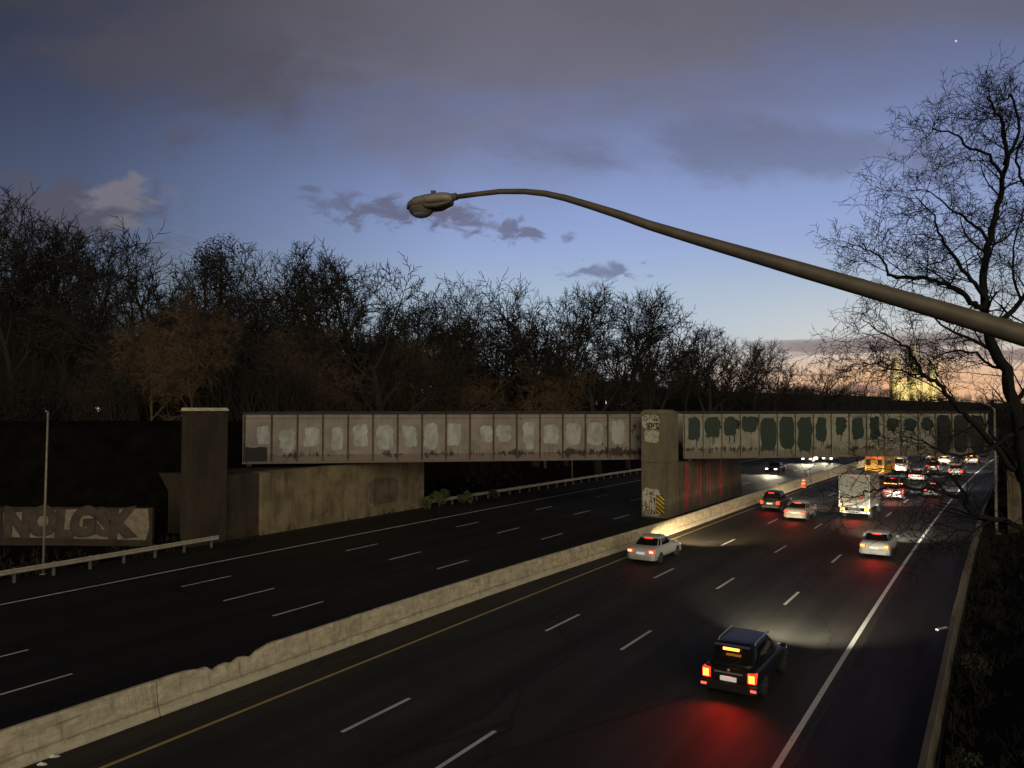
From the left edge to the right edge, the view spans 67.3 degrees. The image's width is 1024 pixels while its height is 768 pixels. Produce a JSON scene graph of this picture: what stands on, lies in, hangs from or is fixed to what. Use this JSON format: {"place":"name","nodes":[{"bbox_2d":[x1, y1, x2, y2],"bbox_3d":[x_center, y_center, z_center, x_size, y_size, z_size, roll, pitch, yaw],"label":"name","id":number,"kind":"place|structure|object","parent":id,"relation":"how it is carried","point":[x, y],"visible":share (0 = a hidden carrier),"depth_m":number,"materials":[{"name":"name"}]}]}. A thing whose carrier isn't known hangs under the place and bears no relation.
{"place":"outdoors","nodes":[
{"label":"outdoors","id":0,"kind":"place"},
{"bbox_2d":[0,420,285,535],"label":"embankment","id":1,"kind":"structure","parent":0,"point":[109,463],"depth_m":58.59,"materials":[{"name":"soil"}]},
{"bbox_2d":[14,215,215,420],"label":"bare tree","id":2,"kind":"object","parent":1,"relation":"on","point":[145,300],"visible":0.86,"depth_m":70.59,"materials":[{"name":"brown plant"}]},
{"bbox_2d":[105,307,216,420],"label":"bare tree","id":3,"kind":"object","parent":1,"relation":"on","point":[138,374],"visible":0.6,"depth_m":68.27,"materials":[{"name":"plant"}]},
{"bbox_2d":[123,286,253,420],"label":"bare tree","id":4,"kind":"object","parent":1,"relation":"on","point":[190,359],"visible":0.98,"depth_m":65.60,"materials":[{"name":"plant"}]},
{"bbox_2d":[0,329,1023,767],"bbox_3d":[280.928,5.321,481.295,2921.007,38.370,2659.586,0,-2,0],"label":"ground","id":5,"kind":"structure","parent":0,"point":[1002,715],"depth_m":37.45,"materials":[{"name":"soil"}]},
{"bbox_2d":[0,191,108,410],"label":"bare tree","id":6,"kind":"object","parent":5,"relation":"on","point":[53,280],"visible":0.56,"depth_m":81.67,"materials":[{"name":"brown plant"}]},
{"bbox_2d":[0,210,125,394],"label":"bare tree","id":7,"kind":"object","parent":5,"relation":"on","point":[89,260],"visible":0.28,"depth_m":84.57,"materials":[{"name":"brown plant"}]},
{"bbox_2d":[0,185,126,409],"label":"bare tree","id":8,"kind":"object","parent":5,"relation":"on","point":[4,348],"visible":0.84,"depth_m":76.37,"materials":[{"name":"brown plant"}]},
{"bbox_2d":[0,505,154,545],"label":"graffiti wall","id":9,"kind":"structure","parent":5,"relation":"on","point":[87,525],"depth_m":52.93,"materials":[{"name":"concrete"}]},
{"bbox_2d":[57,339,158,420],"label":"bare tree","id":10,"kind":"object","parent":5,"relation":"on","point":[109,364],"visible":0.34,"depth_m":73.92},
{"bbox_2d":[60,227,156,373],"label":"bare tree","id":11,"kind":"object","parent":5,"relation":"on","point":[109,265],"visible":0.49,"depth_m":91.20,"materials":[{"name":"brown plant"}]},
{"bbox_2d":[114,245,268,389],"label":"bare tree","id":12,"kind":"object","parent":5,"relation":"on","point":[160,323],"visible":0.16,"depth_m":93.45,"materials":[{"name":"brown plant"}]},
{"bbox_2d":[162,249,243,402],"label":"evergreen tree","id":13,"kind":"object","parent":5,"relation":"on","point":[190,277],"visible":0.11,"depth_m":89.08,"materials":[{"name":"plant"}]},
{"bbox_2d":[174,233,280,407],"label":"evergreen tree","id":14,"kind":"object","parent":5,"relation":"on","point":[218,275],"visible":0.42,"depth_m":85.08,"materials":[{"name":"twig"},{"name":"bark"}]},
{"bbox_2d":[165,238,318,411],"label":"bare tree","id":15,"kind":"object","parent":5,"relation":"on","point":[238,309],"visible":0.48,"depth_m":84.29,"materials":[{"name":"brown plant"}]},
{"bbox_2d":[177,246,359,394],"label":"bare tree","id":16,"kind":"object","parent":5,"relation":"on","point":[323,288],"visible":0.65,"depth_m":81.44,"materials":[{"name":"brown plant"}]},
{"bbox_2d":[251,319,316,385],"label":"bare tree","id":17,"kind":"object","parent":5,"relation":"on","point":[276,353],"visible":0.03,"depth_m":112.45,"materials":[{"name":"brown plant"}]},
{"bbox_2d":[159,408,423,547],"bbox_3d":[-18.785,6.717,64.776,9.060,9.420,24.960,-1,-2,32],"label":"bridge abutment","id":18,"kind":"object","parent":5,"relation":"on","point":[209,493],"visible":0.85,"depth_m":57.67,"materials":[{"name":"concrete"}]},
{"bbox_2d":[242,411,640,466],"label":"girder span","id":19,"kind":"object","parent":18,"relation":"on","point":[357,437],"visible":0.96,"depth_m":65.75,"materials":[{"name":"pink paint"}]},
{"bbox_2d":[221,306,376,414],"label":"bare tree","id":20,"kind":"object","parent":5,"relation":"on","point":[326,397],"visible":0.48,"depth_m":79.02,"materials":[{"name":"plant"}]},
{"bbox_2d":[206,235,440,405],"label":"bare tree","id":21,"kind":"object","parent":5,"relation":"on","point":[365,321],"visible":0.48,"depth_m":83.01,"materials":[{"name":"brown plant"}]},
{"bbox_2d":[285,236,386,406],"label":"bare tree","id":22,"kind":"object","parent":5,"relation":"on","point":[357,337],"visible":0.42,"depth_m":90.33,"materials":[{"name":"brown plant"}]},
{"bbox_2d":[248,252,478,410],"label":"bare tree","id":23,"kind":"object","parent":5,"relation":"on","point":[393,366],"visible":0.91,"depth_m":81.97,"materials":[{"name":"brown plant"}]},
{"bbox_2d":[346,341,384,398],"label":"bare tree","id":24,"kind":"object","parent":5,"relation":"on","point":[362,365],"visible":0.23,"depth_m":102.84,"materials":[{"name":"brown plant"}]},
{"bbox_2d":[348,310,415,363],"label":"bare tree","id":25,"kind":"object","parent":5,"relation":"on","point":[388,326],"visible":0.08,"depth_m":136.79,"materials":[{"name":"brown plant"}]},
{"bbox_2d":[373,320,433,367],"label":"bare tree","id":26,"kind":"object","parent":5,"relation":"on","point":[401,341],"visible":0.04,"depth_m":123.57,"materials":[{"name":"brown plant"}]},
{"bbox_2d":[377,299,438,360],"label":"bare tree","id":27,"kind":"object","parent":5,"relation":"on","point":[407,328],"visible":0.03,"depth_m":136.50,"materials":[{"name":"brown plant"}]},
{"bbox_2d":[351,318,483,410],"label":"bare tree","id":28,"kind":"object","parent":5,"relation":"on","point":[408,384],"visible":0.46,"depth_m":91.04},
{"bbox_2d":[0,272,835,480],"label":"undergrowth","id":29,"kind":"object","parent":5,"relation":"on","point":[23,375],"visible":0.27,"depth_m":72.76,"materials":[{"name":"plant"}]},
{"bbox_2d":[422,496,432,509],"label":"green shrub","id":30,"kind":"object","parent":5,"relation":"on","point":[429,501],"visible":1,"depth_m":71.04,"materials":[{"name":"green plant"}]},
{"bbox_2d":[428,489,449,507],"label":"green shrub","id":31,"kind":"object","parent":5,"relation":"on","point":[435,497],"visible":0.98,"depth_m":72.51,"materials":[{"name":"green plant"}]},
{"bbox_2d":[369,271,512,410],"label":"bare tree","id":32,"kind":"object","parent":5,"relation":"on","point":[477,352],"visible":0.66,"depth_m":94.63,"materials":[{"name":"brown plant"}]},
{"bbox_2d":[411,335,514,410],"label":"bare tree","id":33,"kind":"object","parent":5,"relation":"on","point":[477,391],"visible":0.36,"depth_m":96.75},
{"bbox_2d":[456,490,473,503],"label":"green shrub","id":34,"kind":"object","parent":5,"relation":"on","point":[464,497],"visible":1,"depth_m":75.60,"materials":[{"name":"green plant"}]},
{"bbox_2d":[426,322,503,393],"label":"bare tree","id":35,"kind":"object","parent":5,"relation":"on","point":[465,348],"visible":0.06,"depth_m":113.21,"materials":[{"name":"brown plant"}]},
{"bbox_2d":[404,280,538,410],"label":"bare tree","id":36,"kind":"object","parent":5,"relation":"on","point":[426,316],"visible":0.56,"depth_m":97.52,"materials":[{"name":"brown plant"}]},
{"bbox_2d":[488,489,497,498],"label":"green shrub","id":37,"kind":"object","parent":5,"relation":"on","point":[493,493],"visible":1,"depth_m":79.42,"materials":[{"name":"green plant"}]},
{"bbox_2d":[0,427,997,729],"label":"road","id":38,"kind":"structure","parent":5,"relation":"on","point":[94,641],"depth_m":41.45,"materials":[{"name":"asphalt"}]},
{"bbox_2d":[39,410,48,574],"bbox_3d":[-26.431,6.107,43.505,0.282,9.271,0.270,0,-2,0],"label":"slender pole","id":39,"kind":"object","parent":38,"relation":"on","point":[44,517],"visible":1,"depth_m":43.45,"materials":[{"name":"metal"}]},
{"bbox_2d":[0,535,218,582],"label":"guardrail","id":40,"kind":"object","parent":38,"relation":"on","point":[89,559],"visible":1,"depth_m":45.31,"materials":[{"name":"metal"}]},
{"bbox_2d":[425,468,640,506],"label":"guardrail","id":41,"kind":"object","parent":38,"relation":"on","point":[476,494],"visible":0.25,"depth_m":89.00,"materials":[{"name":"metal"}]},
{"bbox_2d":[765,461,785,472],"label":"car","id":42,"kind":"object","parent":38,"relation":"on","point":[775,466],"visible":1,"depth_m":111.97,"materials":[{"name":"paint"}]},
{"bbox_2d":[802,457,818,462],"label":"car","id":43,"kind":"object","parent":38,"relation":"on","point":[810,459],"visible":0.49,"depth_m":131.84,"materials":[{"name":"grey paint"}]},
{"bbox_2d":[822,457,838,461],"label":"car","id":44,"kind":"object","parent":38,"relation":"on","point":[829,459],"visible":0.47,"depth_m":134.62,"materials":[{"name":"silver metal"}]},
{"bbox_2d":[23,433,997,767],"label":"road","id":45,"kind":"structure","parent":5,"relation":"on","point":[581,691],"depth_m":27.14,"materials":[{"name":"asphalt"}]},
{"bbox_2d":[0,456,897,767],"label":"median barrier","id":46,"kind":"object","parent":45,"relation":"on","point":[28,742],"visible":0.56,"depth_m":27.90,"materials":[{"name":"concrete"}]},
{"bbox_2d":[0,456,997,767],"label":"lane markings","id":47,"kind":"object","parent":45,"relation":"on","point":[810,710],"visible":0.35,"depth_m":31.23,"materials":[{"name":"paint"}]},
{"bbox_2d":[99,435,989,767],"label":"yellow edge line","id":48,"kind":"object","parent":45,"relation":"on","point":[365,661],"visible":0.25,"depth_m":27.23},
{"bbox_2d":[627,533,680,562],"bbox_3d":[9.023,10.168,48.367,2.190,1.480,4.835,-1,-2,33],"label":"car","id":49,"kind":"object","parent":45,"relation":"on","point":[651,547],"visible":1,"depth_m":47.00,"materials":[{"name":"white paint"}]},
{"bbox_2d":[701,626,787,696],"bbox_3d":[8.170,9.380,26.662,2.200,1.699,4.660,-1,-2,32],"label":"car","id":50,"kind":"object","parent":45,"relation":"on","point":[749,662],"visible":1,"depth_m":25.10,"materials":[{"name":"paint"}]},
{"bbox_2d":[760,490,791,510],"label":"car","id":51,"kind":"object","parent":45,"relation":"on","point":[778,499],"visible":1,"depth_m":70.46,"materials":[{"name":"paint"}]},
{"bbox_2d":[784,500,816,519],"bbox_3d":[24.803,10.735,66.031,2.160,1.450,4.735,-1,-2,33],"label":"car","id":52,"kind":"object","parent":45,"relation":"on","point":[796,509],"visible":0.97,"depth_m":64.54,"materials":[{"name":"silver metal"}]},
{"bbox_2d":[801,478,806,487],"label":"traffic drum","id":53,"kind":"object","parent":45,"relation":"on","point":[803,482],"visible":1,"depth_m":90.67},
{"bbox_2d":[839,470,883,517],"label":"box truck","id":54,"kind":"object","parent":45,"relation":"on","point":[843,480],"visible":0.81,"depth_m":65.43,"materials":[{"name":"white metal"}]},
{"bbox_2d":[859,530,898,556],"bbox_3d":[23.884,10.234,49.997,2.140,1.450,4.635,-1,-2,33],"label":"car","id":55,"kind":"object","parent":45,"relation":"on","point":[882,546],"visible":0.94,"depth_m":48.48,"materials":[{"name":"white paint"}]},
{"bbox_2d":[864,456,894,477],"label":"school bus","id":56,"kind":"object","parent":45,"relation":"on","point":[884,461],"visible":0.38,"depth_m":103.05,"materials":[{"name":"yellow metal"}]},
{"bbox_2d":[883,475,909,498],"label":"van","id":57,"kind":"object","parent":45,"relation":"on","point":[903,481],"visible":0.6,"depth_m":78.87,"materials":[{"name":"red paint"}]},
{"bbox_2d":[894,456,910,471],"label":"van","id":58,"kind":"object","parent":45,"relation":"on","point":[901,460],"visible":0.56,"depth_m":111.73,"materials":[{"name":"white paint"}]},
{"bbox_2d":[908,468,927,480],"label":"car","id":59,"kind":"object","parent":45,"relation":"on","point":[920,478],"visible":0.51,"depth_m":99.20,"materials":[{"name":"silver metal"}]},
{"bbox_2d":[922,481,945,496],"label":"car","id":60,"kind":"object","parent":45,"relation":"on","point":[929,485],"visible":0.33,"depth_m":81.44,"materials":[{"name":"paint"}]},
{"bbox_2d":[926,460,942,470],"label":"car","id":61,"kind":"object","parent":45,"relation":"on","point":[940,467],"visible":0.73,"depth_m":114.84,"materials":[{"name":"paint"}]},
{"bbox_2d":[938,456,953,464],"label":"car","id":62,"kind":"object","parent":45,"relation":"on","point":[948,459],"visible":0.69,"depth_m":126.09,"materials":[{"name":"white paint"}]},
{"bbox_2d":[948,463,965,475],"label":"car","id":63,"kind":"object","parent":45,"relation":"on","point":[963,473],"visible":0.77,"depth_m":105.26,"materials":[{"name":"silver metal"}]},
{"bbox_2d":[966,455,979,463],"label":"car","id":64,"kind":"object","parent":45,"relation":"on","point":[975,459],"visible":0.79,"depth_m":128.07,"materials":[{"name":"grey paint"}]},
{"bbox_2d":[0,470,1023,767],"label":"weeds","id":65,"kind":"object","parent":5,"relation":"on","point":[988,608],"visible":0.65,"depth_m":36.08,"materials":[{"name":"plant"}]},
{"bbox_2d":[454,283,573,410],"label":"bare tree","id":66,"kind":"object","parent":5,"relation":"on","point":[502,355],"visible":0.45,"depth_m":106.89,"materials":[{"name":"brown plant"}]},
{"bbox_2d":[470,342,557,409],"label":"bare tree","id":67,"kind":"object","parent":5,"relation":"on","point":[510,397],"visible":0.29,"depth_m":108.31,"materials":[{"name":"brown plant"}]},
{"bbox_2d":[467,266,616,466],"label":"bare tree","id":68,"kind":"object","parent":5,"relation":"on","point":[535,371],"visible":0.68,"depth_m":102.54,"materials":[{"name":"brown plant"}]},
{"bbox_2d":[508,337,575,398],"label":"bare tree","id":69,"kind":"object","parent":5,"relation":"on","point":[553,364],"visible":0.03,"depth_m":131.10,"materials":[{"name":"brown plant"}]},
{"bbox_2d":[494,351,598,467],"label":"bare tree","id":70,"kind":"object","parent":5,"relation":"on","point":[546,406],"visible":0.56,"depth_m":102.50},
{"bbox_2d":[524,334,613,409],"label":"bare tree","id":71,"kind":"object","parent":5,"relation":"on","point":[577,374],"visible":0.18,"depth_m":124.35,"materials":[{"name":"brown plant"}]},
{"bbox_2d":[121,299,1023,417],"bbox_3d":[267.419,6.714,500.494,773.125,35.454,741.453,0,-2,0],"label":"wood","id":72,"kind":"object","parent":5,"relation":"on","point":[938,406],"visible":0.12,"depth_m":422.61,"materials":[{"name":"plant"}]},
{"bbox_2d":[533,277,632,465],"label":"bare tree","id":73,"kind":"object","parent":5,"relation":"on","point":[583,302],"visible":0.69,"depth_m":107.13,"materials":[{"name":"brown plant"}]},
{"bbox_2d":[567,348,609,399],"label":"bare tree","id":74,"kind":"object","parent":5,"relation":"on","point":[589,371],"visible":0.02,"depth_m":151.06,"materials":[{"name":"brown plant"}]},
{"bbox_2d":[509,290,668,478],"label":"bare tree","id":75,"kind":"object","parent":5,"relation":"on","point":[597,467],"visible":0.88,"depth_m":103.52,"materials":[{"name":"brown plant"}]},
{"bbox_2d":[584,382,638,411],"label":"house","id":76,"kind":"structure","parent":5,"relation":"on","point":[612,384],"depth_m":150.56,"materials":[{"name":"beige"}]},
{"bbox_2d":[608,359,669,411],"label":"bare tree","id":77,"kind":"object","parent":5,"relation":"on","point":[645,384],"visible":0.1,"depth_m":141.72,"materials":[{"name":"brown plant"}]},
{"bbox_2d":[577,288,705,411],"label":"bare tree","id":78,"kind":"object","parent":5,"relation":"on","point":[668,366],"visible":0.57,"depth_m":119.15,"materials":[{"name":"brown plant"}]},
{"bbox_2d":[590,284,695,468],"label":"bare tree","id":79,"kind":"object","parent":5,"relation":"on","point":[650,314],"visible":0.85,"depth_m":114.41,"materials":[{"name":"brown plant"}]},
{"bbox_2d":[623,365,668,409],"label":"bare tree","id":80,"kind":"object","parent":5,"relation":"on","point":[658,394],"visible":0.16,"depth_m":142.56,"materials":[{"name":"brown plant"}]},
{"bbox_2d":[648,365,686,408],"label":"bare tree","id":81,"kind":"object","parent":5,"relation":"on","point":[662,389],"visible":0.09,"depth_m":176.82,"materials":[{"name":"brown plant"}]},
{"bbox_2d":[673,379,693,404],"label":"bare tree","id":82,"kind":"object","parent":5,"relation":"on","point":[677,395],"visible":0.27,"depth_m":168.45,"materials":[{"name":"brown plant"}]},
{"bbox_2d":[659,318,725,410],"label":"bare tree","id":83,"kind":"object","parent":5,"relation":"on","point":[695,375],"visible":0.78,"depth_m":134.41,"materials":[{"name":"brown plant"}]},
{"bbox_2d":[407,189,1023,346],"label":"street lamp","id":84,"kind":"object","parent":5,"relation":"on","point":[433,201],"visible":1,"depth_m":7.85,"materials":[{"name":"grey metal"}]},
{"bbox_2d":[673,324,766,410],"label":"bare tree","id":85,"kind":"object","parent":5,"relation":"on","point":[721,407],"visible":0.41,"depth_m":149.35,"materials":[{"name":"brown plant"}]},
{"bbox_2d":[659,325,785,410],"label":"bare tree","id":86,"kind":"object","parent":5,"relation":"on","point":[708,395],"visible":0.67,"depth_m":138.97,"materials":[{"name":"brown plant"}]},
{"bbox_2d":[707,336,790,410],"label":"bare tree","id":87,"kind":"object","parent":5,"relation":"on","point":[763,368],"visible":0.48,"depth_m":159.12,"materials":[{"name":"brown plant"}]},
{"bbox_2d":[731,346,814,410],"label":"bare tree","id":88,"kind":"object","parent":5,"relation":"on","point":[775,405],"visible":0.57,"depth_m":161.28,"materials":[{"name":"brown plant"}]},
{"bbox_2d":[760,373,813,407],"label":"bare tree","id":89,"kind":"object","parent":5,"relation":"on","point":[793,389],"visible":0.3,"depth_m":204.30,"materials":[{"name":"brown plant"}]},
{"bbox_2d":[765,380,818,410],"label":"bare tree","id":90,"kind":"object","parent":5,"relation":"on","point":[787,408],"visible":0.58,"depth_m":170.32,"materials":[{"name":"brown plant"}]},
{"bbox_2d":[797,352,868,410],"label":"bare tree","id":91,"kind":"object","parent":5,"relation":"on","point":[827,396],"visible":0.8,"depth_m":228.82,"materials":[{"name":"brown plant"}]},
{"bbox_2d":[794,460,997,767],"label":"road shoulder","id":92,"kind":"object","parent":5,"relation":"on","point":[876,714],"visible":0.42,"depth_m":27.14},
{"bbox_2d":[917,478,997,767],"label":"roadside wall","id":93,"kind":"structure","parent":92,"relation":"on","point":[928,751],"depth_m":25.87,"materials":[{"name":"concrete"}]},
{"bbox_2d":[788,40,1023,587],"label":"bare tree","id":94,"kind":"object","parent":5,"relation":"on","point":[1013,398],"visible":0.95,"depth_m":19.30,"materials":[{"name":"black plant"}]},
{"bbox_2d":[889,346,938,401],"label":"church","id":95,"kind":"structure","parent":5,"relation":"on","point":[925,386],"depth_m":890.52,"materials":[{"name":"stone"}]},
{"bbox_2d":[942,747,982,767],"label":"weedy bush","id":96,"kind":"object","parent":5,"relation":"on","point":[968,759],"visible":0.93,"depth_m":19.61,"materials":[{"name":"green plant"}]},
{"bbox_2d":[954,653,992,681],"bbox_3d":[16.016,9.816,26.711,1.042,0.861,1.258,0,-2,0],"label":"weedy bush","id":97,"kind":"object","parent":5,"relation":"on","point":[979,664],"visible":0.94,"depth_m":26.64,"materials":[{"name":"green plant"}]},
{"bbox_2d":[960,399,1000,533],"bbox_3d":[33.971,5.983,55.840,2.648,9.728,0.396,0,-2,0],"label":"street lamp","id":98,"kind":"object","parent":5,"relation":"on","point":[995,476],"visible":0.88,"depth_m":55.79,"materials":[{"name":"metal"}]},
{"bbox_2d":[985,419,997,465],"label":"bare tree","id":99,"kind":"object","parent":5,"relation":"on","point":[986,458],"visible":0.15,"depth_m":124.46,"materials":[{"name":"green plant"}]},
{"bbox_2d":[972,397,1023,470],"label":"bare tree","id":100,"kind":"object","parent":5,"relation":"on","point":[1006,426],"visible":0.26,"depth_m":61.26,"materials":[{"name":"brown plant"}]},
{"bbox_2d":[1007,463,1022,533],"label":"bridge abutment","id":101,"kind":"object","parent":5,"relation":"on","point":[1014,506],"visible":0.67,"depth_m":57.17,"materials":[{"name":"concrete"}]},
{"bbox_2d":[0,0,1023,402],"label":"sky","id":102,"kind":"structure","parent":0,"point":[272,125],"materials":[{"name":"blue"}]},
{"bbox_2d":[641,410,740,518],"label":"bridge pier","id":103,"kind":"structure","parent":0,"point":[673,484],"depth_m":66.73,"materials":[{"name":"concrete"}]},
{"bbox_2d":[676,411,988,460],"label":"girder span","id":104,"kind":"object","parent":103,"relation":"on","point":[732,434],"visible":0.83,"depth_m":71.74,"materials":[{"name":"grey paint"}]},
{"bbox_2d":[998,418,1015,514],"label":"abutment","id":105,"kind":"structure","parent":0,"point":[1002,493],"depth_m":70.40,"materials":[{"name":"concrete"}]},
{"bbox_2d":[964,385,1023,426],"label":"bare tree","id":106,"kind":"object","parent":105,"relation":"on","point":[1022,400],"visible":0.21,"depth_m":93.94,"materials":[{"name":"brown plant"}]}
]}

